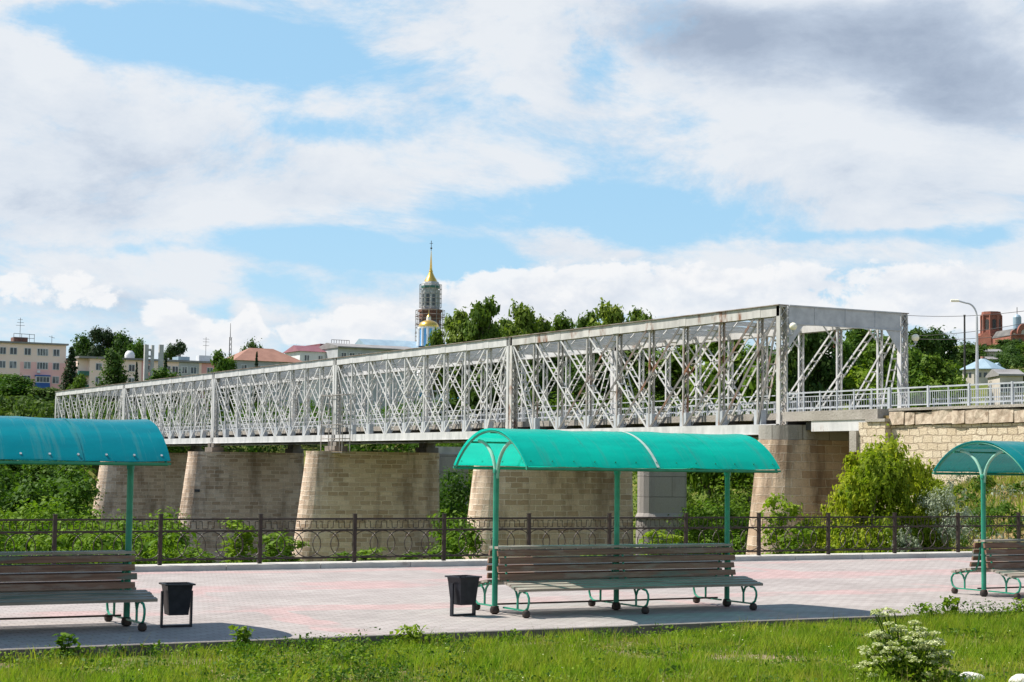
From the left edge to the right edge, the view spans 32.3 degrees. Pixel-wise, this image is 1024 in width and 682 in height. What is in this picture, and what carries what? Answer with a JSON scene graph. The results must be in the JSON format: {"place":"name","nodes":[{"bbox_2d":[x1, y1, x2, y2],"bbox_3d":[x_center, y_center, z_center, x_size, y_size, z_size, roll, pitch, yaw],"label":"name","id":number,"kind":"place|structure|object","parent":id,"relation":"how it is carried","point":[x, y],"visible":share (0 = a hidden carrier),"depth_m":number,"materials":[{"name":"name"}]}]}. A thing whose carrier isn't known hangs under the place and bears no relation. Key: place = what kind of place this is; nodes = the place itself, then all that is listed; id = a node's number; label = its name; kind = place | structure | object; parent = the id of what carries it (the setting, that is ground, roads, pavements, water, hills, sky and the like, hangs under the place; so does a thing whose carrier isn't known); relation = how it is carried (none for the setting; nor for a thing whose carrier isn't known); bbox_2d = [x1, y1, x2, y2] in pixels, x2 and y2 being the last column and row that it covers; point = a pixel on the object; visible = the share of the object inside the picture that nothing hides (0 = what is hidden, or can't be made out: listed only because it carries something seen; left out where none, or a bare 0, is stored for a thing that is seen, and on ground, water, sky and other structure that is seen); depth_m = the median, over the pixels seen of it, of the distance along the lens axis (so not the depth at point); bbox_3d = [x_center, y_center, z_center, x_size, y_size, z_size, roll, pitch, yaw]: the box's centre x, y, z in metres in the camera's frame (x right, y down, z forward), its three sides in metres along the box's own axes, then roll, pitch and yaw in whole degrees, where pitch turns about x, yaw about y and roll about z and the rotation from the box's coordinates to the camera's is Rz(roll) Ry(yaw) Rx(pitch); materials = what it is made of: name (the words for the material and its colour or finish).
{"place":"outdoors","nodes":[
{"label":"outdoors","id":0,"kind":"place"},
{"bbox_2d":[0,557,1023,648],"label":"pavement","id":1,"kind":"structure","parent":0,"point":[277,603],"depth_m":27.52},
{"bbox_2d":[0,550,157,631],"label":"double bench","id":2,"kind":"object","parent":1,"relation":"on","point":[19,585],"visible":1,"depth_m":22.11,"materials":[{"name":"brown wood"}]},
{"bbox_2d":[0,416,170,626],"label":"canopy shelter","id":3,"kind":"object","parent":1,"relation":"on","point":[130,444],"visible":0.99,"depth_m":21.71,"materials":[{"name":"teal paint"}]},
{"bbox_2d":[159,582,195,627],"bbox_3d":[-4.288,3.377,22.614,0.404,0.558,0.390,3,-4,-25],"label":"litter bin","id":4,"kind":"object","parent":1,"relation":"on","point":[176,598],"visible":1,"depth_m":22.51,"materials":[{"name":"metal"}]},
{"bbox_2d":[445,575,481,616],"bbox_3d":[-0.687,3.581,24.855,0.404,0.558,0.390,4,-5,-37],"label":"litter bin","id":5,"kind":"object","parent":1,"relation":"on","point":[463,589],"visible":1,"depth_m":24.75,"materials":[{"name":"metal"}]},
{"bbox_2d":[453,428,780,613],"bbox_3d":[1.558,2.661,26.270,4.350,2.650,2.240,3,-5,-29],"label":"canopy shelter","id":6,"kind":"object","parent":1,"relation":"on","point":[617,452],"visible":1,"depth_m":25.75,"materials":[{"name":"teal paint"}]},
{"bbox_2d":[476,543,762,617],"bbox_3d":[1.583,3.505,26.230,4.269,0.962,1.668,3,-5,-29],"label":"double bench","id":7,"kind":"object","parent":1,"relation":"on","point":[520,576],"visible":0.93,"depth_m":25.96,"materials":[{"name":"brown wood"}]},
{"bbox_2d":[932,440,1023,596],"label":"canopy shelter","id":8,"kind":"object","parent":1,"relation":"on","point":[983,458],"visible":1,"depth_m":30.88,"materials":[{"name":"teal paint"}]},
{"bbox_2d":[950,539,1023,598],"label":"double bench","id":9,"kind":"object","parent":1,"relation":"on","point":[1010,566],"visible":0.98,"depth_m":30.14,"materials":[{"name":"brown wood"}]},
{"bbox_2d":[0,598,1023,681],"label":"grass","id":10,"kind":"structure","parent":0,"point":[566,661],"depth_m":19.94,"materials":[{"name":"green plant"}]},
{"bbox_2d":[0,345,1023,681],"bbox_3d":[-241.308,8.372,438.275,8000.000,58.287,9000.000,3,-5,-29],"label":"ground","id":11,"kind":"structure","parent":0,"point":[280,449],"depth_m":66.02,"materials":[{"name":"green plant"}]},
{"bbox_2d":[0,372,38,414],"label":"broadleaf tree","id":12,"kind":"object","parent":11,"relation":"on","point":[13,385],"visible":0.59,"depth_m":296.80,"materials":[{"name":"green plant"}]},
{"bbox_2d":[0,318,68,389],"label":"apartment block","id":13,"kind":"structure","parent":11,"relation":"on","point":[44,364],"depth_m":362.59,"materials":[{"name":"paint"}]},
{"bbox_2d":[0,460,106,545],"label":"riverbank thicket","id":14,"kind":"object","parent":11,"relation":"on","point":[71,481],"visible":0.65,"depth_m":126.18,"materials":[{"name":"green plant"}]},
{"bbox_2d":[48,633,80,659],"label":"leafy weed","id":15,"kind":"object","parent":11,"relation":"on","point":[60,640],"visible":0.74,"depth_m":19.77,"materials":[{"name":"green plant"}]},
{"bbox_2d":[58,347,85,412],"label":"spruce tree","id":16,"kind":"object","parent":11,"relation":"on","point":[70,375],"visible":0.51,"depth_m":319.20,"materials":[{"name":"green plant"}]},
{"bbox_2d":[86,325,111,356],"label":"pine tree","id":17,"kind":"object","parent":11,"relation":"on","point":[98,335],"visible":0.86,"depth_m":423.59,"materials":[{"name":"green plant"}]},
{"bbox_2d":[0,490,199,564],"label":"riverside scrub","id":18,"kind":"object","parent":11,"relation":"on","point":[43,542],"visible":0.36,"depth_m":65.21,"materials":[{"name":"green plant"}]},
{"bbox_2d":[91,347,133,419],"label":"poplar tree","id":19,"kind":"object","parent":11,"relation":"on","point":[112,371],"visible":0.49,"depth_m":308.82,"materials":[{"name":"green plant"}]},
{"bbox_2d":[110,328,133,357],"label":"broadleaf tree","id":20,"kind":"object","parent":11,"relation":"on","point":[120,348],"visible":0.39,"depth_m":422.63,"materials":[{"name":"green plant"}]},
{"bbox_2d":[66,345,213,407],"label":"apartment block","id":21,"kind":"structure","parent":11,"relation":"on","point":[201,364],"depth_m":367.83,"materials":[{"name":"beige concrete"}]},
{"bbox_2d":[92,446,203,529],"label":"stone pier","id":22,"kind":"structure","parent":11,"relation":"on","point":[156,488],"depth_m":189.05,"materials":[{"name":"beige stone"}]},
{"bbox_2d":[55,383,198,446],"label":"truss span","id":23,"kind":"object","parent":22,"relation":"on","point":[113,390],"visible":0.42,"depth_m":202.33,"materials":[{"name":"paint"}]},
{"bbox_2d":[0,388,300,420],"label":"hill wood","id":24,"kind":"object","parent":11,"relation":"on","point":[40,408],"visible":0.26,"depth_m":271.08,"materials":[{"name":"green plant"}]},
{"bbox_2d":[143,345,163,402],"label":"concrete monument","id":25,"kind":"object","parent":11,"relation":"on","point":[151,356],"visible":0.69,"depth_m":319.58,"materials":[{"name":"grey concrete"}]},
{"bbox_2d":[204,349,233,412],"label":"broadleaf tree","id":26,"kind":"object","parent":11,"relation":"on","point":[220,362],"visible":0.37,"depth_m":298.79,"materials":[{"name":"green plant"}]},
{"bbox_2d":[179,443,303,560],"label":"stone pier","id":27,"kind":"structure","parent":11,"relation":"on","point":[219,482],"depth_m":164.14,"materials":[{"name":"stone"}]},
{"bbox_2d":[123,372,296,445],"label":"truss span","id":28,"kind":"object","parent":27,"relation":"on","point":[200,383],"visible":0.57,"depth_m":176.30,"materials":[{"name":"paint"}]},
{"bbox_2d":[212,358,429,444],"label":"truss span","id":29,"kind":"object","parent":27,"relation":"on","point":[307,373],"visible":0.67,"depth_m":152.38,"materials":[{"name":"paint"}]},
{"bbox_2d":[215,520,276,562],"bbox_3d":[-6.132,4.744,39.894,1.182,1.512,1.444,5,-6,-44],"label":"sapling","id":30,"kind":"object","parent":11,"relation":"on","point":[248,538],"visible":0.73,"depth_m":39.84,"materials":[{"name":"green plant"}]},
{"bbox_2d":[228,348,301,410],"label":"house","id":31,"kind":"structure","parent":11,"relation":"on","point":[247,357],"depth_m":340.48,"materials":[{"name":"beige concrete"}]},
{"bbox_2d":[77,393,457,452],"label":"shore thicket","id":32,"kind":"object","parent":11,"relation":"on","point":[255,448],"visible":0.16,"depth_m":223.68,"materials":[{"name":"green plant"}]},
{"bbox_2d":[254,529,292,562],"bbox_3d":[-5.538,4.976,41.020,1.131,1.240,0.926,-2,-5,33],"label":"sapling","id":33,"kind":"object","parent":11,"relation":"on","point":[272,550],"visible":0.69,"depth_m":40.86,"materials":[{"name":"green plant"}]},
{"bbox_2d":[283,345,325,409],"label":"house","id":34,"kind":"structure","parent":11,"relation":"on","point":[304,353],"depth_m":400.01,"materials":[{"name":"beige concrete"}]},
{"bbox_2d":[292,441,439,561],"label":"stone pier","id":35,"kind":"structure","parent":11,"relation":"on","point":[376,485],"depth_m":139.14,"materials":[{"name":"beige stone"}]},
{"bbox_2d":[334,337,618,442],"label":"truss span","id":36,"kind":"object","parent":35,"relation":"on","point":[484,353],"visible":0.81,"depth_m":127.30,"materials":[{"name":"paint"}]},
{"bbox_2d":[320,393,350,452],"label":"hanging scaffold","id":37,"kind":"object","parent":36,"relation":"hanging from","point":[332,424],"visible":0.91,"depth_m":138.06,"materials":[{"name":"metal"}]},
{"bbox_2d":[319,343,416,418],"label":"long hall","id":38,"kind":"structure","parent":11,"relation":"on","point":[333,350],"depth_m":399.25,"materials":[{"name":"white concrete"}]},
{"bbox_2d":[355,313,458,410],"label":"blue church","id":39,"kind":"structure","parent":11,"relation":"on","point":[426,327],"depth_m":448.80,"materials":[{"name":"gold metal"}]},
{"bbox_2d":[415,241,444,341],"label":"bell tower","id":40,"kind":"structure","parent":11,"relation":"on","point":[430,296],"depth_m":550.49,"materials":[{"name":"white brick"}]},
{"bbox_2d":[418,325,446,414],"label":"broadleaf tree","id":41,"kind":"object","parent":11,"relation":"on","point":[435,338],"visible":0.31,"depth_m":229.31,"materials":[{"name":"green plant"}]},
{"bbox_2d":[435,306,468,399],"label":"broadleaf tree","id":42,"kind":"object","parent":11,"relation":"on","point":[454,326],"visible":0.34,"depth_m":230.25,"materials":[{"name":"green plant"}]},
{"bbox_2d":[435,446,468,516],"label":"concrete pier","id":43,"kind":"structure","parent":11,"relation":"on","point":[448,456],"depth_m":167.26,"materials":[{"name":"grey concrete"}]},
{"bbox_2d":[432,364,494,443],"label":"broadleaf tree","id":44,"kind":"object","parent":11,"relation":"on","point":[453,403],"visible":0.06,"depth_m":197.93,"materials":[{"name":"green plant"}]},
{"bbox_2d":[450,295,503,343],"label":"broadleaf tree","id":45,"kind":"object","parent":11,"relation":"on","point":[481,326],"visible":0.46,"depth_m":227.05,"materials":[{"name":"green plant"}]},
{"bbox_2d":[452,335,544,422],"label":"broadleaf tree","id":46,"kind":"object","parent":11,"relation":"on","point":[474,398],"visible":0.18,"depth_m":194.13,"materials":[{"name":"green plant"}]},
{"bbox_2d":[0,610,1019,663],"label":"edge kerb","id":47,"kind":"structure","parent":11,"relation":"on","point":[646,627],"depth_m":22.37,"materials":[{"name":"grey concrete"}]},
{"bbox_2d":[0,615,1022,681],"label":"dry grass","id":48,"kind":"structure","parent":11,"relation":"on","point":[515,647],"depth_m":19.34,"materials":[{"name":"plant"}]},
{"bbox_2d":[0,551,1023,573],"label":"fence kerb","id":49,"kind":"structure","parent":11,"relation":"on","point":[291,565],"depth_m":36.77,"materials":[{"name":"concrete"}]},
{"bbox_2d":[0,512,1023,564],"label":"iron fence","id":50,"kind":"object","parent":49,"relation":"on","point":[354,533],"visible":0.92,"depth_m":37.60,"materials":[{"name":"black metal"}]},
{"bbox_2d":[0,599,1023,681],"bbox_3d":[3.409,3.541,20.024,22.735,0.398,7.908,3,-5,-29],"label":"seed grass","id":51,"kind":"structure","parent":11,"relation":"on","point":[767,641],"depth_m":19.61,"materials":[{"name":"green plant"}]},
{"bbox_2d":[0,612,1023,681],"bbox_3d":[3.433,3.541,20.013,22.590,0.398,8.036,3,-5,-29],"label":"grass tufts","id":52,"kind":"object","parent":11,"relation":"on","point":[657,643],"visible":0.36,"depth_m":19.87,"materials":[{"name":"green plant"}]},
{"bbox_2d":[498,298,540,377],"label":"broadleaf tree","id":53,"kind":"object","parent":11,"relation":"on","point":[524,317],"visible":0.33,"depth_m":231.04,"materials":[{"name":"green plant"}]},
{"bbox_2d":[462,466,633,558],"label":"stone pier","id":54,"kind":"structure","parent":11,"relation":"on","point":[542,493],"depth_m":113.98,"materials":[{"name":"beige stone"}]},
{"bbox_2d":[518,356,580,420],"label":"broadleaf tree","id":55,"kind":"object","parent":11,"relation":"on","point":[555,363],"visible":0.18,"depth_m":187.69,"materials":[{"name":"green plant"}]},
{"bbox_2d":[423,466,705,558],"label":"opposite thicket","id":56,"kind":"object","parent":11,"relation":"on","point":[456,501],"visible":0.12,"depth_m":150.22,"materials":[{"name":"green plant"}]},
{"bbox_2d":[425,495,749,559],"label":"bush","id":57,"kind":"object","parent":11,"relation":"on","point":[452,546],"depth_m":103.48,"materials":[{"name":"green plant"}]},
{"bbox_2d":[552,352,633,418],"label":"broadleaf tree","id":58,"kind":"object","parent":11,"relation":"on","point":[580,382],"visible":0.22,"depth_m":182.36,"materials":[{"name":"green plant"}]},
{"bbox_2d":[590,297,628,381],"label":"broadleaf tree","id":59,"kind":"object","parent":11,"relation":"on","point":[609,313],"visible":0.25,"depth_m":221.25,"materials":[{"name":"green plant"}]},
{"bbox_2d":[596,347,673,416],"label":"broadleaf tree","id":60,"kind":"object","parent":11,"relation":"on","point":[658,383],"visible":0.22,"depth_m":177.44,"materials":[{"name":"green plant"}]},
{"bbox_2d":[635,468,686,554],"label":"concrete pier","id":61,"kind":"structure","parent":11,"relation":"on","point":[661,494],"depth_m":130.92,"materials":[{"name":"grey concrete"}]},
{"bbox_2d":[638,529,683,554],"bbox_3d":[3.632,5.204,42.880,1.369,1.300,1.121,2,-4,-11],"label":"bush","id":62,"kind":"object","parent":11,"relation":"on","point":[676,539],"visible":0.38,"depth_m":42.89,"materials":[{"name":"green plant"}]},
{"bbox_2d":[641,344,707,416],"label":"broadleaf tree","id":63,"kind":"object","parent":11,"relation":"on","point":[676,370],"visible":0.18,"depth_m":175.40,"materials":[{"name":"green plant"}]},
{"bbox_2d":[629,396,753,554],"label":"slope thicket","id":64,"kind":"object","parent":11,"relation":"on","point":[741,499],"visible":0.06,"depth_m":135.66,"materials":[{"name":"green plant"}]},
{"bbox_2d":[672,362,736,518],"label":"broadleaf tree","id":65,"kind":"object","parent":11,"relation":"on","point":[706,477],"visible":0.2,"depth_m":139.08,"materials":[{"name":"green plant"}]},
{"bbox_2d":[689,330,759,409],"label":"broadleaf tree","id":66,"kind":"object","parent":11,"relation":"on","point":[713,349],"visible":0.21,"depth_m":167.49,"materials":[{"name":"green plant"}]},
{"bbox_2d":[719,356,775,510],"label":"broadleaf tree","id":67,"kind":"object","parent":11,"relation":"on","point":[751,389],"visible":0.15,"depth_m":137.29,"materials":[{"name":"green plant"}]},
{"bbox_2d":[544,375,959,420],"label":"roadside scrub","id":68,"kind":"object","parent":11,"relation":"on","point":[916,398],"visible":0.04,"depth_m":116.28,"materials":[{"name":"green plant"}]},
{"bbox_2d":[755,493,804,554],"bbox_3d":[6.975,5.178,45.849,1.367,2.503,1.119,1,-4,-9],"label":"sapling","id":69,"kind":"object","parent":11,"relation":"on","point":[771,501],"visible":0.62,"depth_m":45.85,"materials":[{"name":"green plant"}]},
{"bbox_2d":[764,333,831,411],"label":"broadleaf tree","id":70,"kind":"object","parent":11,"relation":"on","point":[811,343],"visible":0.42,"depth_m":149.20,"materials":[{"name":"green plant"}]},
{"bbox_2d":[777,524,818,553],"bbox_3d":[7.167,5.279,43.897,1.214,1.463,0.994,3,-5,-34],"label":"sapling","id":71,"kind":"object","parent":11,"relation":"on","point":[806,532],"visible":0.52,"depth_m":43.86,"materials":[{"name":"green plant"}]},
{"bbox_2d":[746,425,858,554],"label":"stone pier","id":72,"kind":"structure","parent":11,"relation":"on","point":[810,463],"depth_m":88.48,"materials":[{"name":"beige stone"}]},
{"bbox_2d":[509,304,908,438],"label":"truss span","id":73,"kind":"object","parent":72,"relation":"on","point":[633,336],"visible":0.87,"depth_m":100.07,"materials":[{"name":"paint"}]},
{"bbox_2d":[792,510,835,553],"bbox_3d":[7.655,5.389,45.891,1.522,2.034,1.449,-1,-4,20],"label":"bush","id":74,"kind":"object","parent":11,"relation":"on","point":[821,537],"visible":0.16,"depth_m":45.61,"materials":[{"name":"green plant"}]},
{"bbox_2d":[781,331,851,410],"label":"broadleaf tree","id":75,"kind":"object","parent":11,"relation":"on","point":[824,372],"visible":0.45,"depth_m":151.24,"materials":[{"name":"green plant"}]},
{"bbox_2d":[814,458,885,552],"bbox_3d":[9.550,5.160,48.866,2.483,3.868,2.608,4,-5,-37],"label":"bush","id":76,"kind":"object","parent":11,"relation":"on","point":[848,480],"visible":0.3,"depth_m":48.60,"materials":[{"name":"green plant"}]},
{"bbox_2d":[839,329,879,388],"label":"broadleaf tree","id":77,"kind":"object","parent":11,"relation":"on","point":[854,337],"visible":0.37,"depth_m":277.85,"materials":[{"name":"green plant"}]},
{"bbox_2d":[831,365,893,408],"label":"broadleaf tree","id":78,"kind":"object","parent":11,"relation":"on","point":[856,378],"visible":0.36,"depth_m":148.87,"materials":[{"name":"green plant"}]},
{"bbox_2d":[856,334,896,396],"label":"broadleaf tree","id":79,"kind":"object","parent":11,"relation":"on","point":[870,354],"visible":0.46,"depth_m":239.44,"materials":[{"name":"green plant"}]},
{"bbox_2d":[830,434,930,552],"bbox_3d":[10.056,4.821,48.337,2.790,4.564,2.931,4,-5,-35],"label":"bush","id":80,"kind":"object","parent":11,"relation":"on","point":[882,477],"visible":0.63,"depth_m":48.06,"materials":[{"name":"green plant"}]},
{"bbox_2d":[817,424,949,551],"bbox_3d":[10.403,4.803,49.868,3.560,4.926,3.741,4,-5,-35],"label":"bush","id":81,"kind":"object","parent":11,"relation":"on","point":[891,446],"visible":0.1,"depth_m":49.15,"materials":[{"name":"green plant"}]},
{"bbox_2d":[825,607,989,681],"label":"umbel plant","id":82,"kind":"object","parent":11,"relation":"on","point":[893,645],"visible":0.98,"depth_m":18.28,"materials":[{"name":"green plant"}]},
{"bbox_2d":[887,344,931,405],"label":"broadleaf tree","id":83,"kind":"object","parent":11,"relation":"on","point":[915,367],"visible":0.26,"depth_m":138.48,"materials":[{"name":"green plant"}]},
{"bbox_2d":[887,325,959,380],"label":"broadleaf tree","id":84,"kind":"object","parent":11,"relation":"on","point":[928,347],"visible":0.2,"depth_m":198.94,"materials":[{"name":"green plant"}]},
{"bbox_2d":[897,450,952,551],"bbox_3d":[11.944,4.938,51.990,2.065,3.744,2.170,0,-4,14],"label":"bush","id":85,"kind":"object","parent":11,"relation":"on","point":[921,466],"visible":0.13,"depth_m":51.75,"materials":[{"name":"green plant"}]},
{"bbox_2d":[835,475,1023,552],"bbox_3d":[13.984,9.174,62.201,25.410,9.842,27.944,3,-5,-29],"label":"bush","id":86,"kind":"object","parent":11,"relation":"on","point":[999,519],"depth_m":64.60,"materials":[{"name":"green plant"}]},
{"bbox_2d":[849,404,1023,508],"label":"stone abutment","id":87,"kind":"object","parent":11,"relation":"on","point":[935,444],"visible":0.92,"depth_m":79.43,"materials":[{"name":"stone"}]},
{"bbox_2d":[782,409,899,431],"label":"approach span","id":88,"kind":"object","parent":87,"relation":"on","point":[835,420],"visible":0.31,"depth_m":86.00,"materials":[{"name":"concrete"}]},
{"bbox_2d":[787,381,1023,411],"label":"road railing","id":89,"kind":"object","parent":87,"relation":"on","point":[969,389],"visible":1,"depth_m":81.54,"materials":[{"name":"grey metal"}]},
{"bbox_2d":[907,475,970,551],"bbox_3d":[11.598,4.953,48.807,1.678,2.723,1.762,-3,-6,45],"label":"bush","id":90,"kind":"object","parent":11,"relation":"on","point":[932,485],"visible":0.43,"depth_m":48.68,"materials":[{"name":"green plant"}]},
{"bbox_2d":[921,352,967,406],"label":"broadleaf tree","id":91,"kind":"object","parent":11,"relation":"on","point":[938,371],"visible":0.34,"depth_m":137.19,"materials":[{"name":"green plant"}]},
{"bbox_2d":[915,480,977,547],"bbox_3d":[11.856,4.702,47.908,1.569,1.875,1.463,2,-4,-12],"label":"bush","id":92,"kind":"object","parent":11,"relation":"on","point":[935,501],"visible":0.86,"depth_m":47.76,"materials":[{"name":"green plant"}]},
{"bbox_2d":[933,325,960,372],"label":"broadleaf tree","id":93,"kind":"object","parent":11,"relation":"on","point":[951,350],"visible":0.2,"depth_m":204.40,"materials":[{"name":"green plant"}]},
{"bbox_2d":[960,356,1004,383],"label":"round house","id":94,"kind":"structure","parent":11,"relation":"on","point":[986,366],"depth_m":347.21,"materials":[{"name":"stone"}]},
{"bbox_2d":[943,475,1023,551],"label":"bank grass","id":95,"kind":"structure","parent":11,"relation":"on","point":[1001,482],"depth_m":65.33,"materials":[{"name":"green plant"}]},
{"bbox_2d":[945,472,1023,548],"bbox_3d":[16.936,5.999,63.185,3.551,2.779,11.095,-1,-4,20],"label":"bank scrub","id":96,"kind":"object","parent":11,"relation":"on","point":[1004,508],"visible":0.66,"depth_m":62.00,"materials":[{"name":"green plant"}]},
{"bbox_2d":[953,338,1023,375],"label":"hillside scrub","id":97,"kind":"object","parent":11,"relation":"on","point":[1009,356],"visible":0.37,"depth_m":378.66,"materials":[{"name":"green plant"}]},
{"bbox_2d":[978,311,1001,346],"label":"brick tower","id":98,"kind":"structure","parent":11,"relation":"on","point":[991,322],"depth_m":448.53,"materials":[{"name":"brick"}]},
{"bbox_2d":[985,369,1023,404],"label":"stone shed","id":99,"kind":"structure","parent":11,"relation":"on","point":[1001,375],"depth_m":199.99,"materials":[{"name":"beige paint"}]},
{"bbox_2d":[992,314,1023,344],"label":"brick church","id":100,"kind":"structure","parent":11,"relation":"on","point":[1018,329],"depth_m":440.00,"materials":[{"name":"brick"}]},
{"bbox_2d":[0,0,1023,373],"label":"sky","id":101,"kind":"structure","parent":0,"point":[286,173],"materials":[{"name":"blue"}]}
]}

